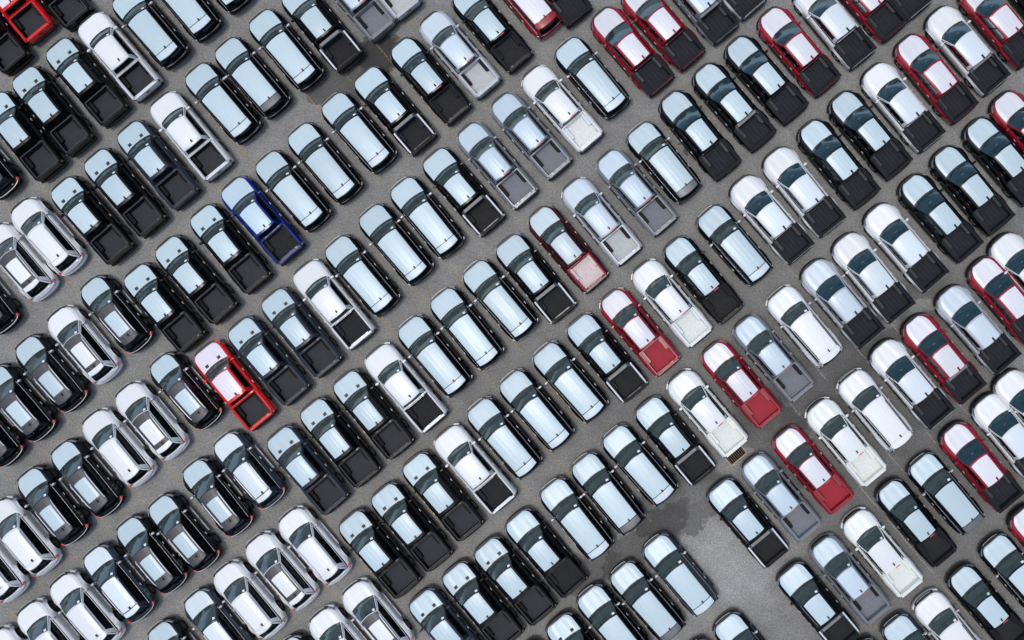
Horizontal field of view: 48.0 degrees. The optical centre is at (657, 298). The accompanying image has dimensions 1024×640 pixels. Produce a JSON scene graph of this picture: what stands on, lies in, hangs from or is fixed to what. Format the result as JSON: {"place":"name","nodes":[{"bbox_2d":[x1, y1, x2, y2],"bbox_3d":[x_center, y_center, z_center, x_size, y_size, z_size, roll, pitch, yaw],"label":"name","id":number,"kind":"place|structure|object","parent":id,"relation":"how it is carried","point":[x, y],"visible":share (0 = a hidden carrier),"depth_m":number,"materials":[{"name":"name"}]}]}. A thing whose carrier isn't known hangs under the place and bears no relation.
{"place":"outdoors","nodes":[
{"label":"outdoors","id":0,"kind":"place"},
{"bbox_2d":[0,0,1023,639],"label":"asphalt ground","id":1,"kind":"structure","parent":0,"point":[686,516],"depth_m":64.00,"materials":[{"name":"grey asphalt"}]},
{"bbox_2d":[0,91,68,182],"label":"pickup truck","id":2,"kind":"object","parent":1,"relation":"on","point":[26,138],"visible":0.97,"depth_m":62.91,"materials":[{"name":"black paint"}]},
{"bbox_2d":[10,197,87,275],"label":"crossover suv","id":3,"kind":"object","parent":1,"relation":"on","point":[40,226],"visible":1,"depth_m":62.90,"materials":[{"name":"white paint"}]},
{"bbox_2d":[15,333,91,412],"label":"crossover suv","id":4,"kind":"object","parent":1,"relation":"on","point":[47,364],"visible":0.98,"depth_m":62.88,"materials":[{"name":"black paint"}]},
{"bbox_2d":[12,66,97,157],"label":"pickup truck","id":5,"kind":"object","parent":1,"relation":"on","point":[45,99],"visible":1,"depth_m":62.92,"materials":[{"name":"black paint"}]},
{"bbox_2d":[17,464,92,544],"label":"crossover suv","id":6,"kind":"object","parent":1,"relation":"on","point":[48,497],"visible":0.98,"depth_m":62.90,"materials":[{"name":"black paint"}]},
{"bbox_2d":[47,305,122,383],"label":"crossover suv","id":7,"kind":"object","parent":1,"relation":"on","point":[78,336],"visible":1,"depth_m":62.89,"materials":[{"name":"white paint"}]},
{"bbox_2d":[49,569,125,639],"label":"crossover suv","id":8,"kind":"object","parent":1,"relation":"on","point":[82,603],"visible":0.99,"depth_m":62.90,"materials":[{"name":"white paint"}]},
{"bbox_2d":[50,437,126,517],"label":"crossover suv","id":9,"kind":"object","parent":1,"relation":"on","point":[82,470],"visible":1,"depth_m":62.89,"materials":[{"name":"black paint"}]},
{"bbox_2d":[46,37,132,128],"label":"pickup truck","id":10,"kind":"object","parent":1,"relation":"on","point":[79,71],"visible":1,"depth_m":62.92,"materials":[{"name":"black paint"}]},
{"bbox_2d":[51,175,137,265],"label":"pickup truck","id":11,"kind":"object","parent":1,"relation":"on","point":[86,211],"visible":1,"depth_m":62.92,"materials":[{"name":"black paint"}]},
{"bbox_2d":[80,274,156,353],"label":"crossover suv","id":12,"kind":"object","parent":1,"relation":"on","point":[107,301],"visible":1,"depth_m":62.88,"materials":[{"name":"black paint"}]},
{"bbox_2d":[82,407,157,486],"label":"crossover suv","id":13,"kind":"object","parent":1,"relation":"on","point":[111,437],"visible":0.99,"depth_m":62.89,"materials":[{"name":"white paint"}]},
{"bbox_2d":[78,12,163,103],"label":"pickup truck","id":14,"kind":"object","parent":1,"relation":"on","point":[108,42],"visible":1,"depth_m":62.92,"materials":[{"name":"white paint"}]},
{"bbox_2d":[83,541,158,622],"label":"crossover suv","id":15,"kind":"object","parent":1,"relation":"on","point":[115,576],"visible":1,"depth_m":62.89,"materials":[{"name":"paint"}]},
{"bbox_2d":[84,148,169,238],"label":"pickup truck","id":16,"kind":"object","parent":1,"relation":"on","point":[118,182],"visible":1,"depth_m":62.92,"materials":[{"name":"black paint"}]},
{"bbox_2d":[115,380,189,460],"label":"crossover suv","id":17,"kind":"object","parent":1,"relation":"on","point":[150,417],"visible":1,"depth_m":62.88,"materials":[{"name":"white paint"}]},
{"bbox_2d":[116,513,190,593],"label":"crossover suv","id":18,"kind":"object","parent":1,"relation":"on","point":[161,564],"visible":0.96,"depth_m":62.86,"materials":[{"name":"black paint"}]},
{"bbox_2d":[117,120,202,211],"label":"pickup truck","id":19,"kind":"object","parent":1,"relation":"on","point":[148,151],"visible":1,"depth_m":62.92,"materials":[{"name":"paint"}]},
{"bbox_2d":[124,262,209,353],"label":"pickup truck","id":20,"kind":"object","parent":1,"relation":"on","point":[158,297],"visible":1,"depth_m":62.92,"materials":[{"name":"black paint"}]},
{"bbox_2d":[148,491,223,571],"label":"crossover suv","id":21,"kind":"object","parent":1,"relation":"on","point":[183,529],"visible":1,"depth_m":62.89,"materials":[{"name":"black paint"}]},
{"bbox_2d":[149,351,225,429],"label":"crossover suv","id":22,"kind":"object","parent":1,"relation":"on","point":[177,379],"visible":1,"depth_m":62.90,"materials":[{"name":"black paint"}]},
{"bbox_2d":[150,91,235,182],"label":"pickup truck","id":23,"kind":"object","parent":1,"relation":"on","point":[184,126],"visible":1,"depth_m":62.91,"materials":[{"name":"white paint"}]},
{"bbox_2d":[155,234,240,324],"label":"pickup truck","id":24,"kind":"object","parent":1,"relation":"on","point":[189,270],"visible":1,"depth_m":62.92,"materials":[{"name":"black paint"}]},
{"bbox_2d":[182,456,255,536],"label":"crossover suv","id":25,"kind":"object","parent":1,"relation":"on","point":[211,487],"visible":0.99,"depth_m":62.88,"materials":[{"name":"black paint"}]},
{"bbox_2d":[185,62,263,144],"bbox_3d":[-24.238,-10.956,63.068,2.253,1.863,5.045,-41,90,0],"label":"suv","id":26,"kind":"object","parent":1,"relation":"on","point":[217,95],"visible":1,"depth_m":62.57,"materials":[{"name":"black paint"}]},
{"bbox_2d":[190,203,274,294],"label":"pickup truck","id":27,"kind":"object","parent":1,"relation":"on","point":[219,233],"visible":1,"depth_m":62.91,"materials":[{"name":"black paint"}]},
{"bbox_2d":[194,339,278,431],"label":"pickup truck","id":28,"kind":"object","parent":1,"relation":"on","point":[227,374],"visible":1,"depth_m":62.92,"materials":[{"name":"red paint"}]},
{"bbox_2d":[213,558,287,639],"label":"crossover suv","id":29,"kind":"object","parent":1,"relation":"on","point":[242,589],"visible":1,"depth_m":62.88,"materials":[{"name":"white paint"}]},
{"bbox_2d":[213,429,287,508],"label":"crossover suv","id":30,"kind":"object","parent":1,"relation":"on","point":[249,467],"visible":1,"depth_m":62.89,"materials":[{"name":"paint"}]},
{"bbox_2d":[215,37,292,119],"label":"suv","id":31,"kind":"object","parent":1,"relation":"on","point":[245,68],"visible":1,"depth_m":62.56,"materials":[{"name":"black paint"}]},
{"bbox_2d":[221,175,306,265],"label":"pickup truck","id":32,"kind":"object","parent":1,"relation":"on","point":[254,209],"visible":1,"depth_m":62.92,"materials":[{"name":"blue paint"}]},
{"bbox_2d":[228,315,312,406],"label":"pickup truck","id":33,"kind":"object","parent":1,"relation":"on","point":[262,351],"visible":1,"depth_m":62.92,"materials":[{"name":"paint"}]},
{"bbox_2d":[245,530,319,610],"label":"crossover suv","id":34,"kind":"object","parent":1,"relation":"on","point":[276,563],"visible":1,"depth_m":62.89,"materials":[{"name":"white paint"}]},
{"bbox_2d":[249,9,326,92],"bbox_3d":[-20.717,-13.913,63.068,2.253,1.863,5.045,-40,90,0],"label":"suv","id":35,"kind":"object","parent":1,"relation":"on","point":[283,45],"visible":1,"depth_m":62.55,"materials":[{"name":"black paint"}]},
{"bbox_2d":[255,150,333,232],"bbox_3d":[-20.329,-6.053,63.068,2.253,1.863,5.045,-41,90,0],"label":"suv","id":36,"kind":"object","parent":1,"relation":"on","point":[287,183],"visible":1,"depth_m":62.57,"materials":[{"name":"black paint"}]},
{"bbox_2d":[261,286,344,378],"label":"pickup truck","id":37,"kind":"object","parent":1,"relation":"on","point":[300,329],"visible":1,"depth_m":62.91,"materials":[{"name":"paint"}]},
{"bbox_2d":[267,423,351,515],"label":"pickup truck","id":38,"kind":"object","parent":1,"relation":"on","point":[301,460],"visible":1,"depth_m":62.92,"materials":[{"name":"paint"}]},
{"bbox_2d":[278,504,352,585],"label":"crossover suv","id":39,"kind":"object","parent":1,"relation":"on","point":[313,542],"visible":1,"depth_m":62.89,"materials":[{"name":"white paint"}]},
{"bbox_2d":[287,122,364,205],"bbox_3d":[-18.548,-7.599,63.068,2.253,1.863,5.045,-40,90,0],"label":"suv","id":40,"kind":"object","parent":1,"relation":"on","point":[317,153],"visible":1,"depth_m":62.54,"materials":[{"name":"black paint"}]},
{"bbox_2d":[293,259,376,350],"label":"pickup truck","id":41,"kind":"object","parent":1,"relation":"on","point":[332,301],"visible":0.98,"depth_m":62.91,"materials":[{"name":"white paint"}]},
{"bbox_2d":[300,396,383,487],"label":"pickup truck","id":42,"kind":"object","parent":1,"relation":"on","point":[331,429],"visible":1,"depth_m":62.92,"materials":[{"name":"black paint"}]},
{"bbox_2d":[324,234,401,316],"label":"suv","id":43,"kind":"object","parent":1,"relation":"on","point":[356,267],"visible":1,"depth_m":62.55,"materials":[{"name":"black paint"}]},
{"bbox_2d":[333,368,416,459],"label":"pickup truck","id":44,"kind":"object","parent":1,"relation":"on","point":[371,410],"visible":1,"depth_m":62.91,"materials":[{"name":"black paint"}]},
{"bbox_2d":[338,506,423,598],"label":"pickup truck","id":45,"kind":"object","parent":1,"relation":"on","point":[373,544],"visible":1,"depth_m":62.92,"materials":[{"name":"black paint"}]},
{"bbox_2d":[354,66,438,156],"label":"pickup truck","id":46,"kind":"object","parent":1,"relation":"on","point":[413,133],"visible":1,"depth_m":62.90,"materials":[{"name":"black paint"}]},
{"bbox_2d":[365,342,448,432],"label":"pickup truck","id":47,"kind":"object","parent":1,"relation":"on","point":[396,375],"visible":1,"depth_m":62.91,"materials":[{"name":"white paint"}]},
{"bbox_2d":[371,480,454,572],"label":"pickup truck","id":48,"kind":"object","parent":1,"relation":"on","point":[404,516],"visible":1,"depth_m":62.92,"materials":[{"name":"black paint"}]},
{"bbox_2d":[390,37,472,126],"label":"pickup truck","id":49,"kind":"object","parent":1,"relation":"on","point":[449,104],"visible":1,"depth_m":62.91,"materials":[{"name":"black paint"}]},
{"bbox_2d":[397,314,473,397],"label":"suv","id":50,"kind":"object","parent":1,"relation":"on","point":[427,345],"visible":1,"depth_m":62.54,"materials":[{"name":"black paint"}]},
{"bbox_2d":[402,449,485,541],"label":"pickup truck","id":51,"kind":"object","parent":1,"relation":"on","point":[433,483],"visible":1,"depth_m":62.91,"materials":[{"name":"black paint"}]},
{"bbox_2d":[419,11,502,100],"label":"pickup truck","id":52,"kind":"object","parent":1,"relation":"on","point":[478,78],"visible":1,"depth_m":62.91,"materials":[{"name":"silver paint"}]},
{"bbox_2d":[422,147,506,237],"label":"pickup truck","id":53,"kind":"object","parent":1,"relation":"on","point":[481,214],"visible":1,"depth_m":62.90,"materials":[{"name":"black paint"}]},
{"bbox_2d":[434,423,518,514],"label":"pickup truck","id":54,"kind":"object","parent":1,"relation":"on","point":[473,465],"visible":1,"depth_m":62.91,"materials":[{"name":"white paint"}]},
{"bbox_2d":[441,558,525,639],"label":"pickup truck","id":55,"kind":"object","parent":1,"relation":"on","point":[479,599],"visible":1,"depth_m":62.91,"materials":[{"name":"black paint"}]},
{"bbox_2d":[456,121,539,210],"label":"pickup truck","id":56,"kind":"object","parent":1,"relation":"on","point":[515,188],"visible":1,"depth_m":62.90,"materials":[{"name":"grey paint"}]},
{"bbox_2d":[473,533,557,625],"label":"pickup truck","id":57,"kind":"object","parent":1,"relation":"on","point":[507,570],"visible":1,"depth_m":62.92,"materials":[{"name":"black paint"}]},
{"bbox_2d":[490,92,572,181],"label":"pickup truck","id":58,"kind":"object","parent":1,"relation":"on","point":[549,158],"visible":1,"depth_m":62.91,"materials":[{"name":"grey paint"}]},
{"bbox_2d":[495,233,577,324],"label":"pickup truck","id":59,"kind":"object","parent":1,"relation":"on","point":[551,298],"visible":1,"depth_m":62.90,"materials":[{"name":"black paint"}]},
{"bbox_2d":[505,506,588,598],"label":"pickup truck","id":60,"kind":"object","parent":1,"relation":"on","point":[539,543],"visible":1,"depth_m":62.91,"materials":[{"name":"black paint"}]},
{"bbox_2d":[521,65,603,154],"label":"pickup truck","id":61,"kind":"object","parent":1,"relation":"on","point":[579,130],"visible":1,"depth_m":62.91,"materials":[{"name":"white paint"}]},
{"bbox_2d":[527,205,609,294],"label":"pickup truck","id":62,"kind":"object","parent":1,"relation":"on","point":[586,272],"visible":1,"depth_m":62.90,"materials":[{"name":"red paint"}]},
{"bbox_2d":[539,475,614,560],"bbox_3d":[-4.518,12.203,63.068,2.253,1.863,5.045,-39,90,0],"label":"suv","id":63,"kind":"object","parent":1,"relation":"on","point":[570,509],"visible":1,"depth_m":62.56,"materials":[{"name":"black paint"}]},
{"bbox_2d":[561,177,642,266],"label":"pickup truck","id":64,"kind":"object","parent":1,"relation":"on","point":[619,245],"visible":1,"depth_m":62.90,"materials":[{"name":"silver paint"}]},
{"bbox_2d":[565,312,648,402],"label":"pickup truck","id":65,"kind":"object","parent":1,"relation":"on","point":[622,377],"visible":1,"depth_m":62.89,"materials":[{"name":"black paint"}]},
{"bbox_2d":[590,6,674,98],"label":"pickup truck","id":66,"kind":"object","parent":1,"relation":"on","point":[639,60],"visible":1,"depth_m":62.90,"materials":[{"name":"red paint"}]},
{"bbox_2d":[595,148,677,237],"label":"pickup truck","id":67,"kind":"object","parent":1,"relation":"on","point":[655,215],"visible":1,"depth_m":62.91,"materials":[{"name":"grey paint"}]},
{"bbox_2d":[599,287,680,376],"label":"pickup truck","id":68,"kind":"object","parent":1,"relation":"on","point":[634,327],"visible":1,"depth_m":62.90,"materials":[{"name":"red paint"}]},
{"bbox_2d":[608,557,685,639],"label":"suv","id":69,"kind":"object","parent":1,"relation":"on","point":[641,593],"visible":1,"depth_m":62.62,"materials":[{"name":"black paint"}]},
{"bbox_2d":[631,259,712,348],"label":"pickup truck","id":70,"kind":"object","parent":1,"relation":"on","point":[690,326],"visible":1,"depth_m":62.91,"materials":[{"name":"white paint"}]},
{"bbox_2d":[633,394,716,485],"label":"pickup truck","id":71,"kind":"object","parent":1,"relation":"on","point":[693,463],"visible":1,"depth_m":62.90,"materials":[{"name":"black paint"}]},
{"bbox_2d":[641,530,718,616],"bbox_3d":[1.242,15.305,63.068,2.253,1.863,5.045,-40,90,0],"label":"suv","id":72,"kind":"object","parent":1,"relation":"on","point":[670,561],"visible":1,"depth_m":62.57,"materials":[{"name":"paint"}]},
{"bbox_2d":[658,90,741,181],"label":"pickup truck","id":73,"kind":"object","parent":1,"relation":"on","point":[700,137],"visible":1,"depth_m":62.90,"materials":[{"name":"black paint"}]},
{"bbox_2d":[662,235,743,324],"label":"pickup truck","id":74,"kind":"object","parent":1,"relation":"on","point":[700,273],"visible":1,"depth_m":62.90,"materials":[{"name":"black paint"}]},
{"bbox_2d":[666,368,748,457],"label":"pickup truck","id":75,"kind":"object","parent":1,"relation":"on","point":[686,387],"visible":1,"depth_m":62.91,"materials":[{"name":"beige paint"}]},
{"bbox_2d":[691,62,776,153],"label":"pickup truck","id":76,"kind":"object","parent":1,"relation":"on","point":[739,115],"visible":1,"depth_m":62.90,"materials":[{"name":"black paint"}]},
{"bbox_2d":[700,339,781,428],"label":"pickup truck","id":77,"kind":"object","parent":1,"relation":"on","point":[739,382],"visible":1,"depth_m":62.91,"materials":[{"name":"red paint"}]},
{"bbox_2d":[706,475,789,567],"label":"pickup truck","id":78,"kind":"object","parent":1,"relation":"on","point":[727,496],"visible":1,"depth_m":62.90,"materials":[{"name":"black paint"}]},
{"bbox_2d":[723,35,808,126],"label":"pickup truck","id":79,"kind":"object","parent":1,"relation":"on","point":[760,75],"visible":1,"depth_m":62.90,"materials":[{"name":"black paint"}]},
{"bbox_2d":[728,174,814,265],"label":"pickup truck","id":80,"kind":"object","parent":1,"relation":"on","point":[764,213],"visible":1,"depth_m":62.90,"materials":[{"name":"white paint"}]},
{"bbox_2d":[732,313,814,402],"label":"pickup truck","id":81,"kind":"object","parent":1,"relation":"on","point":[770,352],"visible":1,"depth_m":62.90,"materials":[{"name":"grey paint"}]},
{"bbox_2d":[739,451,821,541],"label":"pickup truck","id":82,"kind":"object","parent":1,"relation":"on","point":[777,494],"visible":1,"depth_m":62.90,"materials":[{"name":"grey paint"}]},
{"bbox_2d":[756,6,841,98],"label":"pickup truck","id":83,"kind":"object","parent":1,"relation":"on","point":[786,38],"visible":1,"depth_m":62.91,"materials":[{"name":"red paint"}]},
{"bbox_2d":[761,146,845,238],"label":"pickup truck","id":84,"kind":"object","parent":1,"relation":"on","point":[799,188],"visible":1,"depth_m":62.90,"materials":[{"name":"white paint"}]},
{"bbox_2d":[771,424,853,514],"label":"pickup truck","id":85,"kind":"object","parent":1,"relation":"on","point":[791,445],"visible":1,"depth_m":62.91,"materials":[{"name":"red paint"}]},
{"bbox_2d":[775,559,859,639],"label":"pickup truck","id":86,"kind":"object","parent":1,"relation":"on","point":[802,590],"visible":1,"depth_m":62.89,"materials":[{"name":"black paint"}]},
{"bbox_2d":[796,118,880,210],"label":"pickup truck","id":87,"kind":"object","parent":1,"relation":"on","point":[823,147],"visible":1,"depth_m":62.90,"materials":[{"name":"black paint"}]},
{"bbox_2d":[799,258,884,348],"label":"pickup truck","id":88,"kind":"object","parent":1,"relation":"on","point":[827,287],"visible":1,"depth_m":62.90,"materials":[{"name":"silver paint"}]},
{"bbox_2d":[804,396,886,486],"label":"pickup truck","id":89,"kind":"object","parent":1,"relation":"on","point":[845,438],"visible":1,"depth_m":62.91,"materials":[{"name":"beige paint"}]},
{"bbox_2d":[808,532,890,624],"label":"pickup truck","id":90,"kind":"object","parent":1,"relation":"on","point":[830,553],"visible":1,"depth_m":62.90,"materials":[{"name":"grey paint"}]},
{"bbox_2d":[827,90,912,181],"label":"pickup truck","id":91,"kind":"object","parent":1,"relation":"on","point":[860,125],"visible":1,"depth_m":62.91,"materials":[{"name":"black paint"}]},
{"bbox_2d":[830,231,915,323],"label":"pickup truck","id":92,"kind":"object","parent":1,"relation":"on","point":[862,265],"visible":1,"depth_m":62.90,"materials":[{"name":"white paint"}]},
{"bbox_2d":[835,367,913,452],"bbox_3d":[12.122,6.167,63.068,2.253,1.863,5.045,-39,90,0],"label":"suv","id":93,"kind":"object","parent":1,"relation":"on","point":[877,414],"visible":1,"depth_m":62.56,"materials":[{"name":"white paint"}]},
{"bbox_2d":[840,506,923,597],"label":"pickup truck","id":94,"kind":"object","parent":1,"relation":"on","point":[859,525],"visible":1,"depth_m":62.91,"materials":[{"name":"beige paint"}]},
{"bbox_2d":[859,62,945,153],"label":"pickup truck","id":95,"kind":"object","parent":1,"relation":"on","point":[895,100],"visible":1,"depth_m":62.91,"materials":[{"name":"white paint"}]},
{"bbox_2d":[862,202,949,292],"bbox_3d":[13.766,-2.953,63.084,2.188,1.832,5.625,-41,90,0],"label":"pickup truck","id":96,"kind":"object","parent":1,"relation":"on","point":[898,240],"visible":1,"depth_m":62.90,"materials":[{"name":"white paint"}]},
{"bbox_2d":[868,337,954,429],"bbox_3d":[14.091,4.638,63.084,2.188,1.832,5.625,-40,90,0],"label":"pickup truck","id":97,"kind":"object","parent":1,"relation":"on","point":[896,367],"visible":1,"depth_m":62.90,"materials":[{"name":"white paint"}]},
{"bbox_2d":[874,476,957,567],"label":"pickup truck","id":98,"kind":"object","parent":1,"relation":"on","point":[916,520],"visible":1,"depth_m":62.90,"materials":[{"name":"black paint"}]},
{"bbox_2d":[892,33,978,125],"bbox_3d":[15.445,-12.363,63.084,2.188,1.832,5.625,-40,90,0],"label":"pickup truck","id":99,"kind":"object","parent":1,"relation":"on","point":[932,77],"visible":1,"depth_m":62.91,"materials":[{"name":"red paint"}]},
{"bbox_2d":[896,173,983,263],"bbox_3d":[15.695,-4.600,63.084,2.188,1.832,5.625,-41,90,0],"label":"pickup truck","id":100,"kind":"object","parent":1,"relation":"on","point":[932,210],"visible":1,"depth_m":62.91,"materials":[{"name":"black paint"}]},
{"bbox_2d":[900,312,986,404],"bbox_3d":[15.873,3.232,63.084,2.188,1.832,5.625,-40,90,0],"label":"pickup truck","id":101,"kind":"object","parent":1,"relation":"on","point":[938,354],"visible":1,"depth_m":62.89,"materials":[{"name":"red paint"}]},
{"bbox_2d":[905,450,984,534],"bbox_3d":[16.043,10.777,63.068,2.253,1.863,5.045,-40,90,0],"label":"suv","id":102,"kind":"object","parent":1,"relation":"on","point":[945,494],"visible":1,"depth_m":62.58,"materials":[{"name":"black paint"}]},
{"bbox_2d":[923,5,1010,97],"bbox_3d":[17.198,-13.926,63.084,2.188,1.832,5.625,-40,90,0],"label":"pickup truck","id":103,"kind":"object","parent":1,"relation":"on","point":[970,56],"visible":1,"depth_m":62.90,"materials":[{"name":"white paint"}]},
{"bbox_2d":[928,145,1015,236],"bbox_3d":[17.471,-6.143,63.084,2.188,1.832,5.625,-40,90,0],"label":"pickup truck","id":104,"kind":"object","parent":1,"relation":"on","point":[978,199],"visible":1,"depth_m":62.91,"materials":[{"name":"black paint"}]},
{"bbox_2d":[933,284,1021,374],"bbox_3d":[17.773,1.616,63.084,2.188,1.832,5.625,-41,90,0],"label":"pickup truck","id":105,"kind":"object","parent":1,"relation":"on","point":[969,321],"visible":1,"depth_m":62.90,"materials":[{"name":"silver paint"}]},
{"bbox_2d":[938,420,1023,512],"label":"pickup truck","id":106,"kind":"object","parent":1,"relation":"on","point":[971,455],"visible":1,"depth_m":62.90,"materials":[{"name":"red paint"}]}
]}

